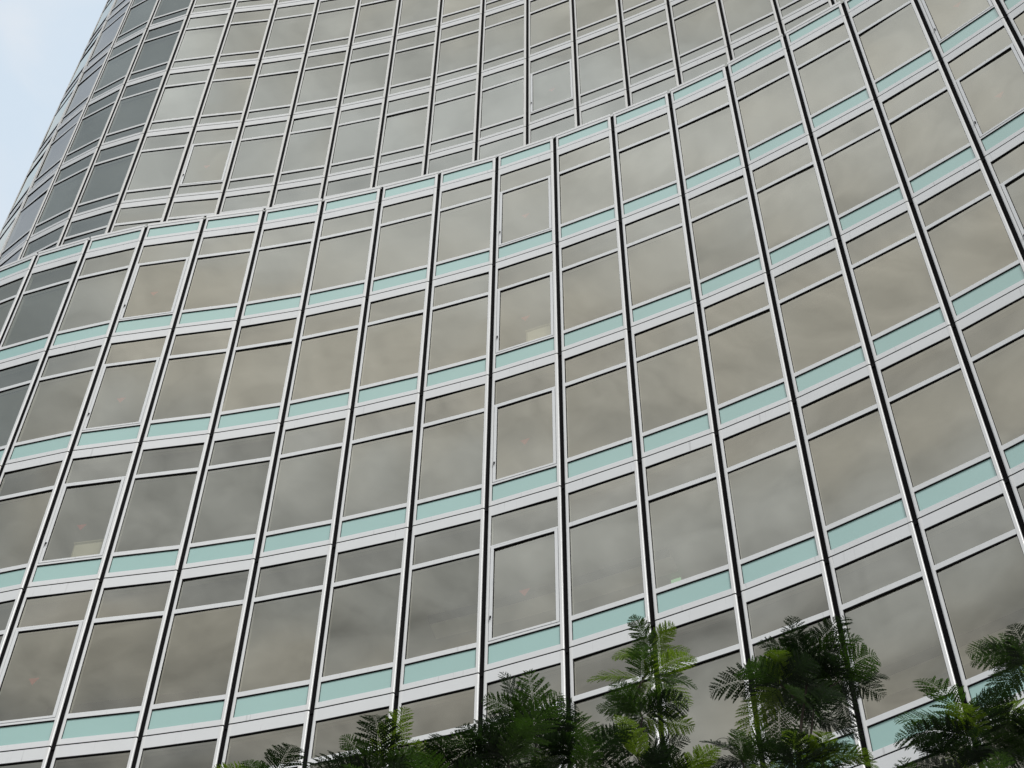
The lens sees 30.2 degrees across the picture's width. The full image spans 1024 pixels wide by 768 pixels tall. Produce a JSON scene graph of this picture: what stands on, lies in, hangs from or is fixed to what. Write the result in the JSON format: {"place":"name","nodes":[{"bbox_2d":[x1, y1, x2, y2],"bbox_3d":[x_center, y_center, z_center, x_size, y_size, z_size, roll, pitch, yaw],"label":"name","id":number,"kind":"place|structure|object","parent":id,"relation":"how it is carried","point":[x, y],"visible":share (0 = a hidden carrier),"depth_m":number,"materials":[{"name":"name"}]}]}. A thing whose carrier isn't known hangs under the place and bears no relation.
{"place":"outdoors","nodes":[
{"label":"outdoors","id":0,"kind":"place"},
{"bbox_2d":[0,0,106,230],"label":"sky","id":1,"kind":"structure","parent":0,"point":[43,43],"materials":[{"name":"blue"}]},
{"bbox_2d":[71,539,103,556],"bbox_3d":[-7.493,3.303,33.441,0.610,1.250,0.390,-7,-56,5],"label":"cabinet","id":2,"kind":"object","parent":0,"point":[91,547],"visible":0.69,"depth_m":33.69,"materials":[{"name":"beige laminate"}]},
{"bbox_2d":[525,323,550,341],"bbox_3d":[0.589,-0.587,35.577,0.590,1.280,0.390,-17,-58,12],"label":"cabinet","id":3,"kind":"object","parent":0,"point":[538,332],"visible":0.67,"depth_m":35.86,"materials":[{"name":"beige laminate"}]},
{"label":"ground","id":4,"kind":"structure","parent":0,"visible":0},
{"bbox_2d":[214,614,729,767],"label":"feathery tree","id":5,"kind":"object","parent":4,"relation":"on","point":[556,739],"visible":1,"depth_m":11.44,"materials":[{"name":"green plant"}]},
{"bbox_2d":[0,0,1022,766],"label":"tower","id":6,"kind":"structure","parent":4,"relation":"on","point":[168,110],"depth_m":51.27,"materials":[{"name":"grey glass"}]},
{"bbox_2d":[0,0,1023,767],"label":"office building","id":7,"kind":"structure","parent":4,"relation":"on","point":[764,378],"depth_m":33.19,"materials":[{"name":"grey glass"}]},
{"bbox_2d":[670,576,681,582],"bbox_3d":[2.698,3.228,31.168,0.200,0.138,0.036,-19,-58,13],"label":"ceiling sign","id":8,"kind":"object","parent":7,"relation":"hanging from","point":[676,579],"visible":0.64,"depth_m":31.17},
{"bbox_2d":[699,615,1023,767],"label":"feathery tree","id":9,"kind":"object","parent":4,"relation":"on","point":[805,674],"visible":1,"depth_m":12.74,"materials":[{"name":"green plant"}]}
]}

